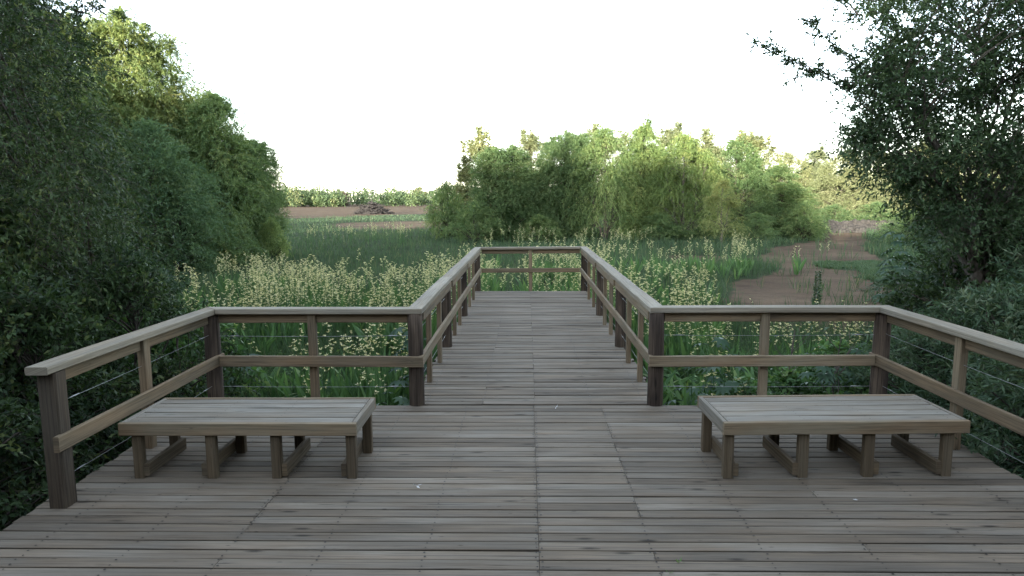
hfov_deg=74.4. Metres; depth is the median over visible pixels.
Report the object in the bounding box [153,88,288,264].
willow tree
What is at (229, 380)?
palmate plant
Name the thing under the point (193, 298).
canna plant
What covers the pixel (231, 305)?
canna plant
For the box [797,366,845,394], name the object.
palmate plant
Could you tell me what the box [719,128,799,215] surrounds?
poplar tree
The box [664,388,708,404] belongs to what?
palmate plant
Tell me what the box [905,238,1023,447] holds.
leafy shrub
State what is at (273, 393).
canna plant
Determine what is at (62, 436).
wooden railing
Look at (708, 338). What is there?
canna plant
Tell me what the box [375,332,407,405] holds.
canna plant
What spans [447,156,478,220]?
poplar tree
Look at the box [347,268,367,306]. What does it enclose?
canna plant
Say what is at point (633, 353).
canna plant
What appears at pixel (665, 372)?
canna plant
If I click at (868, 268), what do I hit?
grass
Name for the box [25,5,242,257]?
willow tree
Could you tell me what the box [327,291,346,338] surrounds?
canna plant
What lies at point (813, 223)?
willow bush
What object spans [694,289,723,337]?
canna plant
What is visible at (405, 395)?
canna plant
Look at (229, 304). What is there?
canna plant
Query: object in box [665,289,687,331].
canna plant
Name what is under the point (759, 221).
willow bush
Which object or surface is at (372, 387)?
canna plant
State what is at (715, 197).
willow
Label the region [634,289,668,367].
canna plant
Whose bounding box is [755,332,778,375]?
canna plant
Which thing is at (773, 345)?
canna plant
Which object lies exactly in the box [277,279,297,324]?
canna plant
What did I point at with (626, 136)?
poplar tree
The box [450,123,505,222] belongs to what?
poplar tree
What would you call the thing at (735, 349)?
canna plant
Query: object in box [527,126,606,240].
willow tree
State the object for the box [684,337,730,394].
palmate plant
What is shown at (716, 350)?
canna plant
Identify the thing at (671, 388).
ground cover
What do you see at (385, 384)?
canna plant
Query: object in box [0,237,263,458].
leafy shrub
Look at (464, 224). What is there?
willow bush
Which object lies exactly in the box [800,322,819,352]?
canna plant
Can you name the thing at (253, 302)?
canna plant
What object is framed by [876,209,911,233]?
willow bush
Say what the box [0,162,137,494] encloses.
leafy shrub
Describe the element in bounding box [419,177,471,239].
willow bush
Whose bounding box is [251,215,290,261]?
willow bush
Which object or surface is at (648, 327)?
canna plant
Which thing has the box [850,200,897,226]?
willow bush
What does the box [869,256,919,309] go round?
palmate plant
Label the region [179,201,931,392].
ground
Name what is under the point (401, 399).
palmate plant
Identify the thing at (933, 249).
leafy shrub
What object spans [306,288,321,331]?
canna plant
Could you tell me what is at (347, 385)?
canna plant
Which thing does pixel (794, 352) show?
canna plant
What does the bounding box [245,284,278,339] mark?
canna plant
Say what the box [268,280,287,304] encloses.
canna plant
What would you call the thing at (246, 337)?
canna plant
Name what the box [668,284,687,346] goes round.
canna plant
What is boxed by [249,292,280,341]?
canna plant
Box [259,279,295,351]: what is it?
canna plant
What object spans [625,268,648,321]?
canna plant
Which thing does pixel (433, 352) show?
canna plant
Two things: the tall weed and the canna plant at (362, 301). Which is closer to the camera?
the canna plant at (362, 301)
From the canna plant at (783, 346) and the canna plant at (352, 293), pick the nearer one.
the canna plant at (783, 346)
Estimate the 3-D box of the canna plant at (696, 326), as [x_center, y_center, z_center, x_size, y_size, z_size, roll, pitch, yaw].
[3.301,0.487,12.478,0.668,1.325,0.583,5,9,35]
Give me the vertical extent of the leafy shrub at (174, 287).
2.899 m
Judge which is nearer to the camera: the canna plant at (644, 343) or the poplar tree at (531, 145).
the canna plant at (644, 343)
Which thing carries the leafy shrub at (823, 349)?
on the ground at (774, 289)
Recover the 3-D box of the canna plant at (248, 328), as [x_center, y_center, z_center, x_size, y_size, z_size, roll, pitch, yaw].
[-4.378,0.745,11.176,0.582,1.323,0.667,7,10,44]
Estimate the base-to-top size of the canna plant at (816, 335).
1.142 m
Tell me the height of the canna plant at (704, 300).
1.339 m
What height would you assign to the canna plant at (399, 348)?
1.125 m
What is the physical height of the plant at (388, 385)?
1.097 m
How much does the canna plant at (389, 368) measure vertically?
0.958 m
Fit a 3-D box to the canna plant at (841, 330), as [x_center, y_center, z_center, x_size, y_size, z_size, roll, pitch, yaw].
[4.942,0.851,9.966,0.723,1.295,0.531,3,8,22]
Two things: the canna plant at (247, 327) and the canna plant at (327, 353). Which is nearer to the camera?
the canna plant at (327, 353)
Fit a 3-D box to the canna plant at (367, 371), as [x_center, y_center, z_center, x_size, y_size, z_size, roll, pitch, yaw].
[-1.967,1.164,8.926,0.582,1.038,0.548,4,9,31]
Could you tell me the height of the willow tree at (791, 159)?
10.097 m
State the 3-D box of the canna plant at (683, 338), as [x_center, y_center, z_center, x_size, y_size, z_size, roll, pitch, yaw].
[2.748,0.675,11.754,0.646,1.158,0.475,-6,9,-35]
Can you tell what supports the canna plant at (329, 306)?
on the ground at (774, 289)
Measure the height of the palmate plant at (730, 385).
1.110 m
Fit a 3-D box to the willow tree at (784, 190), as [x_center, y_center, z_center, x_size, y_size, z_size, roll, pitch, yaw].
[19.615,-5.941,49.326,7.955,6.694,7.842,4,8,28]
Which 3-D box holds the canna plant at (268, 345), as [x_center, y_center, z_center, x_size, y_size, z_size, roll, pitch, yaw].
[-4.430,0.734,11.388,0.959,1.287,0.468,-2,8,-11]
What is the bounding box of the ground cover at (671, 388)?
[30,331,967,460]
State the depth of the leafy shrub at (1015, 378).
5.26 m
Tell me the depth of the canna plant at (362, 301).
13.34 m
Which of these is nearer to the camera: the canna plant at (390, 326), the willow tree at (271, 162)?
the canna plant at (390, 326)
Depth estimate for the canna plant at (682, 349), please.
10.21 m
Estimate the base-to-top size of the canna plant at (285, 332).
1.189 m
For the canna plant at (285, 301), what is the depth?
12.56 m
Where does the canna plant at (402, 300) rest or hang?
on the ground at (774, 289)
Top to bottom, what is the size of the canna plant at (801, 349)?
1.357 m
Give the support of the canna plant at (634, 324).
on the ground at (774, 289)
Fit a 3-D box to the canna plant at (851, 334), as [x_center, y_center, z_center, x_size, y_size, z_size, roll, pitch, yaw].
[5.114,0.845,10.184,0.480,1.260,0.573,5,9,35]
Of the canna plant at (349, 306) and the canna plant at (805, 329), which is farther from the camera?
the canna plant at (349, 306)
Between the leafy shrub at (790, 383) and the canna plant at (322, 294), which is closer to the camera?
the leafy shrub at (790, 383)
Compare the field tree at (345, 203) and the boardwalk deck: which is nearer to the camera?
the boardwalk deck
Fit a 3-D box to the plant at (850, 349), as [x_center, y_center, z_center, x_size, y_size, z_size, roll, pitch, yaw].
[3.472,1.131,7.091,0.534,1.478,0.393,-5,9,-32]
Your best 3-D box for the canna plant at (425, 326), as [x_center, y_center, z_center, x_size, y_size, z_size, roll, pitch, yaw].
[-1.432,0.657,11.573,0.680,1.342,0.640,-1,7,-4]
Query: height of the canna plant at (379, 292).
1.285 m
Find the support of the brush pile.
on the ground at (774, 289)
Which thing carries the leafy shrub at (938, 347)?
on the ground at (774, 289)
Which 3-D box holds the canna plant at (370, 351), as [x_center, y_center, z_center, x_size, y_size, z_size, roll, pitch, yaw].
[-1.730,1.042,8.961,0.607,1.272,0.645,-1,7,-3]
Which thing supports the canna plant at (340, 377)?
on the ground at (774, 289)
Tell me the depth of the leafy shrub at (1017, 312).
6.56 m
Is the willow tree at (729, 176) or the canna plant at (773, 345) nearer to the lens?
the canna plant at (773, 345)
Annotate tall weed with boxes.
[811,271,822,304]
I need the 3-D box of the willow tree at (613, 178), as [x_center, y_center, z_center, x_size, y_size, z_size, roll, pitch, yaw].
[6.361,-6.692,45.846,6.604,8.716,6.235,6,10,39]
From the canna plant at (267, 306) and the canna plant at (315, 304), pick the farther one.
the canna plant at (315, 304)
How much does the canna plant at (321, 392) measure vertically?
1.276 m
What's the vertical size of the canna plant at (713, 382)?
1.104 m
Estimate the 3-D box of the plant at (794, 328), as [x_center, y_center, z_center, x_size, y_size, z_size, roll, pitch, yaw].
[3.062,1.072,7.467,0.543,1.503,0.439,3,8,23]
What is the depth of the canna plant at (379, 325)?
9.17 m
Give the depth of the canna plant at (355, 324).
13.04 m
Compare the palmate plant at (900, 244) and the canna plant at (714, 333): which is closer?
the canna plant at (714, 333)
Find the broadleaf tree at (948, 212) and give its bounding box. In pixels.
[746,0,1023,323]
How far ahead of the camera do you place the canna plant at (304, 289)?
13.05 m
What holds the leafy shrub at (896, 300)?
on the ground at (774, 289)
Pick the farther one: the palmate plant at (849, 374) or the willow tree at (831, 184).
the willow tree at (831, 184)
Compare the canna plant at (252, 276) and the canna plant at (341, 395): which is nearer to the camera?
the canna plant at (341, 395)
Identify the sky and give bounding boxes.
[2,0,1023,201]
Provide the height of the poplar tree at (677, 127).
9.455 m
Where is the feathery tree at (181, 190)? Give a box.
[92,114,247,277]
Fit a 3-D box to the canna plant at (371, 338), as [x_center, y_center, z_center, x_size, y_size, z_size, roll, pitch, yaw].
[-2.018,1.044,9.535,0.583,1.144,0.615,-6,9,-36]
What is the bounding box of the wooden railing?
[24,246,1023,508]
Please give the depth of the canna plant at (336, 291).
13.89 m
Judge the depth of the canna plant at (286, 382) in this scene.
8.82 m
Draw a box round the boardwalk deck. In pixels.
[0,291,1023,575]
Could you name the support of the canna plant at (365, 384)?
on the ground at (774, 289)
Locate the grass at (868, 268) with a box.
[0,214,1020,527]
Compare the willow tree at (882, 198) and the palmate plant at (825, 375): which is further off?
the willow tree at (882, 198)
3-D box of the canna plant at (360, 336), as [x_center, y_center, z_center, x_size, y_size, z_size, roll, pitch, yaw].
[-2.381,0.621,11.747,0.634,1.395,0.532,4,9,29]
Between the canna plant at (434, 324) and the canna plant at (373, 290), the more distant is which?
the canna plant at (373, 290)
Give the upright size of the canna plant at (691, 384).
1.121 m
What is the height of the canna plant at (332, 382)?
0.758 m
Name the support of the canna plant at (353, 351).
on the ground at (774, 289)
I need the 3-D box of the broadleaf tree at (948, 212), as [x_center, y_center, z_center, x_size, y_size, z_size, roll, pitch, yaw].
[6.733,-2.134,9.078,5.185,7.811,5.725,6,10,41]
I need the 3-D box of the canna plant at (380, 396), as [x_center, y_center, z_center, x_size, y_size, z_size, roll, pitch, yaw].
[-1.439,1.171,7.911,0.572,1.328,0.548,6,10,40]
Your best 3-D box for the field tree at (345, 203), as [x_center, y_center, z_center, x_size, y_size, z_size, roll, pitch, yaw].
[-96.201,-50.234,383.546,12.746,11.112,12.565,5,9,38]
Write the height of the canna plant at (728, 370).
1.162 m
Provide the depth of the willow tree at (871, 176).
69.21 m
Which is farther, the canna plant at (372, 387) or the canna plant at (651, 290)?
the canna plant at (651, 290)
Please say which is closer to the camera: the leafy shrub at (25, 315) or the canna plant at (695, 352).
the leafy shrub at (25, 315)
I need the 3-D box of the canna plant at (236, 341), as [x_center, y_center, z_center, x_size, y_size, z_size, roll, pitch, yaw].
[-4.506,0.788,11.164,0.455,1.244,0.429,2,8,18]
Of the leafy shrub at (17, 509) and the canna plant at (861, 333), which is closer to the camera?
the leafy shrub at (17, 509)
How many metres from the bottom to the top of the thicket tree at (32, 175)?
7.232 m
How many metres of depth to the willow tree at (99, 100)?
26.89 m
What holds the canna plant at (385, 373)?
on the ground at (774, 289)
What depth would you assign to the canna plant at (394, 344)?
11.70 m
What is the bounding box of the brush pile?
[353,198,392,213]
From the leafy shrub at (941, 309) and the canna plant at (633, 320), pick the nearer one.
the leafy shrub at (941, 309)
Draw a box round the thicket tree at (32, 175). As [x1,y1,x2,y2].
[0,0,193,458]
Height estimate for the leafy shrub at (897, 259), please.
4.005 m
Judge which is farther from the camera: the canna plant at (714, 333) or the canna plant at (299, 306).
the canna plant at (299, 306)
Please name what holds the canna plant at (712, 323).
on the ground at (774, 289)
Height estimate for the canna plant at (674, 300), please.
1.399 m
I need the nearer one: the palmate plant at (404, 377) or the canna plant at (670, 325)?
the palmate plant at (404, 377)
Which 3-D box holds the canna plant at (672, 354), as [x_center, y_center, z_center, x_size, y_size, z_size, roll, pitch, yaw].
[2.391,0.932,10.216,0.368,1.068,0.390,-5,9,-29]
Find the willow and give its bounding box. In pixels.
[691,178,754,245]
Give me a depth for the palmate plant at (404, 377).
8.04 m
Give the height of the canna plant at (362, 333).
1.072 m
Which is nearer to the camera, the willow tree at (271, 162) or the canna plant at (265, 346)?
the canna plant at (265, 346)
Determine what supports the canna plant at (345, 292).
on the ground at (774, 289)
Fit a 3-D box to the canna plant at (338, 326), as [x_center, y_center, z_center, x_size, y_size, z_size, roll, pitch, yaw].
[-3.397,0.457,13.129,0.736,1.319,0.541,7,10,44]
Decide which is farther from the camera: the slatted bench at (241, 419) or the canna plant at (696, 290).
the canna plant at (696, 290)
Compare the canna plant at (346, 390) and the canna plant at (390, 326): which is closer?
the canna plant at (346, 390)
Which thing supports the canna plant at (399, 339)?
on the ground at (774, 289)
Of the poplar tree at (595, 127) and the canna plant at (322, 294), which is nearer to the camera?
the canna plant at (322, 294)
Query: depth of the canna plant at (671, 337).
10.82 m
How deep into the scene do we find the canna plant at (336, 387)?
8.21 m
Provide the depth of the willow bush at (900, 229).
39.58 m
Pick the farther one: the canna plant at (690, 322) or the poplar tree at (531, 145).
the poplar tree at (531, 145)
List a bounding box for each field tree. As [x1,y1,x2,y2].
[335,191,351,205]
[412,187,427,204]
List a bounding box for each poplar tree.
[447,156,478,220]
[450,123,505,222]
[509,127,545,181]
[574,120,615,229]
[596,129,652,231]
[645,121,698,229]
[676,125,737,229]
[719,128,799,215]
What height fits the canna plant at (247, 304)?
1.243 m
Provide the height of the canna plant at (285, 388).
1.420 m
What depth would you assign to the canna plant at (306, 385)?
7.52 m
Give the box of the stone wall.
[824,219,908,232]
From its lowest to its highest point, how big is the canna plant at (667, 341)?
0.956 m
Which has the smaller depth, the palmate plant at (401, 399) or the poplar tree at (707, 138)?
the palmate plant at (401, 399)
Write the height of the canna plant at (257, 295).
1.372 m
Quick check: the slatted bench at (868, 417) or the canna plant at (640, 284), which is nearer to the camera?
the slatted bench at (868, 417)
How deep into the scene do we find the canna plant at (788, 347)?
9.91 m
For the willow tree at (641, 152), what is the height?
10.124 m
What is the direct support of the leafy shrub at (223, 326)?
on the ground at (774, 289)
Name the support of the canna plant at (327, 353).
on the ground at (774, 289)
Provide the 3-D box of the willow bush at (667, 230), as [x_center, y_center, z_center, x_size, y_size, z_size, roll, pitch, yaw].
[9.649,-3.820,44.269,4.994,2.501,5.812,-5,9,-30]
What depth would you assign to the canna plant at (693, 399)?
7.20 m
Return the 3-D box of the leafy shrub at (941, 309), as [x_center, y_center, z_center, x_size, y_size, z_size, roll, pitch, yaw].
[5.650,0.962,8.271,2.869,2.143,2.224,2,8,17]
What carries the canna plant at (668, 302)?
on the ground at (774, 289)
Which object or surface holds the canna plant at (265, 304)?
on the ground at (774, 289)
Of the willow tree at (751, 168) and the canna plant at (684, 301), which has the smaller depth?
the canna plant at (684, 301)
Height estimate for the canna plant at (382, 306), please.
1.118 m
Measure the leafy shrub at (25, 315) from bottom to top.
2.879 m
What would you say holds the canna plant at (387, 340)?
on the ground at (774, 289)
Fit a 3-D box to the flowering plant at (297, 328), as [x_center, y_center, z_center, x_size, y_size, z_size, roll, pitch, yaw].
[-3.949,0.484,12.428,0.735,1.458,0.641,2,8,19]
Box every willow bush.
[145,204,270,273]
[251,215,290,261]
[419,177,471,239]
[441,200,508,242]
[510,214,566,241]
[627,212,695,242]
[722,212,785,241]
[776,200,831,240]
[812,204,859,221]
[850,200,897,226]
[873,212,940,243]
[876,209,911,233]
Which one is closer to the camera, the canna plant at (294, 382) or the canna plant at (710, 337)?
the canna plant at (294, 382)
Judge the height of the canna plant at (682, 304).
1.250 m
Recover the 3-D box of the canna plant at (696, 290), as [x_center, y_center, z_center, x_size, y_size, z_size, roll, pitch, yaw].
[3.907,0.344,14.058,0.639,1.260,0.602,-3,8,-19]
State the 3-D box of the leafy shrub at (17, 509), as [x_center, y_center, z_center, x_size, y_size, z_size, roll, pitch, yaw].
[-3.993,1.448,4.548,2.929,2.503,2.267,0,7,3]
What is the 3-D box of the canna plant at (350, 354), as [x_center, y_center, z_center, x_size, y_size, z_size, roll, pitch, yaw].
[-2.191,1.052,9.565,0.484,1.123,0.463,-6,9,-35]
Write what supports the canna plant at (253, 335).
on the ground at (774, 289)
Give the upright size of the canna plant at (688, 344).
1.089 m
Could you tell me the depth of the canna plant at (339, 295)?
13.60 m
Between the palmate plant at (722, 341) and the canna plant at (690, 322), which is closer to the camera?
the palmate plant at (722, 341)
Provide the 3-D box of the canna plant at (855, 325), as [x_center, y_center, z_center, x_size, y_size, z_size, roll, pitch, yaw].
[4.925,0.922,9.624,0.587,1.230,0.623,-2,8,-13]
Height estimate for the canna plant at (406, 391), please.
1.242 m
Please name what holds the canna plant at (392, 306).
on the ground at (774, 289)
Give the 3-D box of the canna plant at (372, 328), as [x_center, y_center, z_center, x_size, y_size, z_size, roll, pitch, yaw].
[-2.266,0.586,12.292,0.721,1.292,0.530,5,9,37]
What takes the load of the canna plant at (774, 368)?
on the ground at (774, 289)
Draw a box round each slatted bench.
[118,397,375,478]
[697,394,970,478]
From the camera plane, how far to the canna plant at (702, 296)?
13.70 m
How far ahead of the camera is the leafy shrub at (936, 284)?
10.52 m
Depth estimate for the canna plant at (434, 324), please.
12.46 m
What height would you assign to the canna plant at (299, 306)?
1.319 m
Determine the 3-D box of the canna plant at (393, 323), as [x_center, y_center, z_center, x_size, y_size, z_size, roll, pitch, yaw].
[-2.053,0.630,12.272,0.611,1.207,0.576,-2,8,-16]
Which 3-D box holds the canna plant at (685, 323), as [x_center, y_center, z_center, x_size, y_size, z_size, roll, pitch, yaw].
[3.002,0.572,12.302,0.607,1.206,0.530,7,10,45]
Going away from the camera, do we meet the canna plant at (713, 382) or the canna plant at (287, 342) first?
the canna plant at (713, 382)
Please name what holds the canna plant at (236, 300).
on the ground at (774, 289)
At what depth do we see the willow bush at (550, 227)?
45.48 m
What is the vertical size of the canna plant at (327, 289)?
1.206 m
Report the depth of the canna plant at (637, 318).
11.75 m
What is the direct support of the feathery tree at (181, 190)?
on the ground at (774, 289)
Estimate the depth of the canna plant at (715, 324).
12.84 m
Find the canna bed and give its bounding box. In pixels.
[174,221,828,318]
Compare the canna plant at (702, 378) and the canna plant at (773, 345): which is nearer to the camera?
the canna plant at (702, 378)
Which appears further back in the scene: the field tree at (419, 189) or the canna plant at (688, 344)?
the field tree at (419, 189)
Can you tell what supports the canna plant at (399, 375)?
on the ground at (774, 289)
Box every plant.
[190,282,197,329]
[217,290,259,344]
[222,279,243,336]
[222,298,245,352]
[223,354,258,396]
[227,292,277,352]
[232,288,251,327]
[232,299,262,353]
[233,294,273,353]
[234,302,258,351]
[239,300,259,350]
[243,288,266,329]
[244,280,262,335]
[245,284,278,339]
[246,279,278,330]
[247,270,255,325]
[248,342,292,396]
[249,284,276,337]
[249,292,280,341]
[254,277,279,306]
[255,299,277,355]
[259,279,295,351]
[261,345,305,396]
[264,281,295,343]
[266,285,294,355]
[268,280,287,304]
[273,323,332,396]
[276,283,297,329]
[276,337,309,390]
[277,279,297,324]
[278,293,301,355]
[285,282,318,344]
[286,279,308,329]
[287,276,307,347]
[293,339,318,396]
[295,345,339,396]
[299,340,340,396]
[300,291,321,341]
[301,375,309,396]
[302,332,352,396]
[305,323,367,388]
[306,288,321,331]
[307,278,321,306]
[316,290,335,345]
[318,276,327,325]
[319,367,342,396]
[320,367,352,393]
[322,292,333,341]
[325,283,336,306]
[326,279,358,341]
[327,274,341,306]
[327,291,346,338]
[327,348,383,394]
[328,270,359,306]
[331,283,341,306]
[331,369,366,396]
[332,331,376,397]
[338,283,364,342]
[339,272,357,337]
[339,280,356,306]
[340,325,367,377]
[340,335,357,376]
[341,329,394,396]
[341,345,407,405]
[344,340,377,400]
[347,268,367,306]
[352,285,389,355]
[354,279,373,332]
[354,367,365,396]
[355,332,408,405]
[357,269,367,333]
[357,296,396,344]
[357,323,385,373]
[357,323,403,380]
[357,324,396,387]
[357,339,383,388]
[360,293,390,338]
[366,267,385,305]
[366,280,379,306]
[368,287,400,338]
[368,347,408,404]
[368,374,378,396]
[369,292,405,355]
[369,323,404,391]
[372,278,390,323]
[375,302,394,355]
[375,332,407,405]
[376,392,409,405]
[379,367,397,405]
[380,328,408,400]
[381,274,397,325]
[383,286,406,349]
[383,328,424,381]
[385,296,414,353]
[387,367,389,404]
[388,289,402,338]
[388,326,432,387]
[390,355,406,405]
[391,276,406,330]
[395,323,407,384]
[397,303,425,352]
[420,286,436,349]
[421,274,436,332]
[422,322,436,361]
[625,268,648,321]
[626,300,646,329]
[631,305,646,344]
[631,319,648,361]
[631,323,648,370]
[632,306,666,350]
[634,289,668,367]
[636,286,670,363]
[643,276,660,326]
[643,344,680,377]
[659,266,683,304]
[663,293,683,353]
[664,288,701,354]
[664,322,685,376]
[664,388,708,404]
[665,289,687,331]
[665,322,678,353]
[665,322,678,354]
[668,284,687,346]
[669,287,687,326]
[669,322,693,376]
[669,367,712,404]
[670,284,689,332]
[670,351,693,404]
[672,295,684,342]
[674,286,687,337]
[675,304,704,376]
[678,292,692,344]
[679,322,714,375]
[680,274,718,329]
[683,301,726,354]
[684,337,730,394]
[685,280,704,329]
[686,271,703,304]
[689,274,713,304]
[689,303,718,367]
[692,293,726,351]
[694,285,725,332]
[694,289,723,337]
[695,296,712,347]
[696,296,726,340]
[696,330,725,397]
[697,371,718,395]
[698,278,709,328]
[698,322,720,367]
[700,322,739,379]
[702,354,748,395]
[705,322,735,353]
[705,351,749,395]
[711,323,749,379]
[717,303,751,371]
[736,298,782,371]
[747,338,772,377]
[754,326,788,371]
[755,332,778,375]
[768,323,792,380]
[769,321,815,394]
[770,322,802,371]
[773,322,798,354]
[780,322,825,354]
[782,299,830,353]
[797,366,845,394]
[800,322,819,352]
[812,321,822,375]
[813,327,863,394]
[815,347,865,393]
[827,300,850,343]
[834,303,869,366]
[841,321,873,370]
[851,321,869,372]
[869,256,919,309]
[876,231,924,290]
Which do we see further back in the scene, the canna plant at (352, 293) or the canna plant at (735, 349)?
the canna plant at (352, 293)
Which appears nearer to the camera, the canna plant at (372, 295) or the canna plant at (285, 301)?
the canna plant at (285, 301)
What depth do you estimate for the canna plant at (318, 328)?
12.60 m
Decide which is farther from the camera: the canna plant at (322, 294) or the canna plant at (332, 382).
the canna plant at (322, 294)
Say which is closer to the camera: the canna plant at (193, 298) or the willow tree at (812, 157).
the canna plant at (193, 298)
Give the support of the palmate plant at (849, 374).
on the ground at (774, 289)
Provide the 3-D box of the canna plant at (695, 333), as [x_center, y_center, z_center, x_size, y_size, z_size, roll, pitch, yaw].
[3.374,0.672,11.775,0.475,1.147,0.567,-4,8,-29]
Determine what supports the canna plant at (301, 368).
on the ground at (774, 289)
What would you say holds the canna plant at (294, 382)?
on the ground at (774, 289)
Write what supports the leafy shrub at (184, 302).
on the ground at (774, 289)
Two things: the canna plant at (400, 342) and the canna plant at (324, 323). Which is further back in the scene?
the canna plant at (324, 323)
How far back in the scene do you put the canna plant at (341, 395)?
7.58 m
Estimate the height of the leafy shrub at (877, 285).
3.404 m
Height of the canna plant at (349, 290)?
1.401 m
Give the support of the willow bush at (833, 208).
on the ground at (774, 289)
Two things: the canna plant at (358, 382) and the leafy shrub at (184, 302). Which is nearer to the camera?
the canna plant at (358, 382)
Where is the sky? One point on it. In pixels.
(351, 94)
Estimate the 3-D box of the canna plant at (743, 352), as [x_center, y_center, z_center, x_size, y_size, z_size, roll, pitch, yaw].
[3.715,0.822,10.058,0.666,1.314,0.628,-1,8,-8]
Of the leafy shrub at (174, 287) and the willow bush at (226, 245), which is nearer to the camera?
the leafy shrub at (174, 287)
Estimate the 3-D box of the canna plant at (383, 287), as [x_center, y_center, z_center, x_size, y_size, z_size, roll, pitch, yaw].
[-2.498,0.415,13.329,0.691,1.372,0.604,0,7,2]
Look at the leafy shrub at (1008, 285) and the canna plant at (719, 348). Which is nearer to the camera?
the leafy shrub at (1008, 285)
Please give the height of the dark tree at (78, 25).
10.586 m
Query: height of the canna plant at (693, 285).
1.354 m
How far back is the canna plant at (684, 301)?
12.34 m
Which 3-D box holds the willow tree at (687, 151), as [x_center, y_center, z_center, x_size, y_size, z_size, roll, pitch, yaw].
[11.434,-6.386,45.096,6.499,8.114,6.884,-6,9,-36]
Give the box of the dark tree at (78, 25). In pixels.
[0,0,159,278]
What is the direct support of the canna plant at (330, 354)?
on the ground at (774, 289)
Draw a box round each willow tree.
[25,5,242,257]
[39,59,165,247]
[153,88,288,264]
[211,131,295,258]
[461,142,550,241]
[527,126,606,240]
[555,124,649,241]
[600,113,686,239]
[628,131,732,241]
[679,148,751,228]
[687,133,788,237]
[737,160,834,237]
[773,147,820,214]
[798,142,837,209]
[805,145,882,218]
[846,151,904,220]
[860,142,961,213]
[947,144,1004,200]
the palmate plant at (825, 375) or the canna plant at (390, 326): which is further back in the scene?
the canna plant at (390, 326)
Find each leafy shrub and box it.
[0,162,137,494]
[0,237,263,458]
[0,259,183,530]
[0,388,110,530]
[17,233,198,318]
[18,270,270,406]
[36,228,253,374]
[712,366,843,395]
[768,339,899,394]
[819,277,1023,473]
[842,215,944,301]
[843,240,993,378]
[850,205,1023,360]
[855,280,995,400]
[857,233,953,326]
[894,184,1022,307]
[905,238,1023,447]
[929,273,1023,456]
[935,331,1023,479]
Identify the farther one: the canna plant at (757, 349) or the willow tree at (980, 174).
the willow tree at (980, 174)
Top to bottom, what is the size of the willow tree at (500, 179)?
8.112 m
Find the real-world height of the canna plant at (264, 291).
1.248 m
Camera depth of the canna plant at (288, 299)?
12.87 m
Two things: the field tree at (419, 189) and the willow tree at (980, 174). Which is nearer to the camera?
the willow tree at (980, 174)
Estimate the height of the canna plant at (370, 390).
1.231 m
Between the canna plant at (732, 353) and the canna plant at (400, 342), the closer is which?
the canna plant at (400, 342)
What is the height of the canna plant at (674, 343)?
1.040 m
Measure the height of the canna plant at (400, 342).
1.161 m

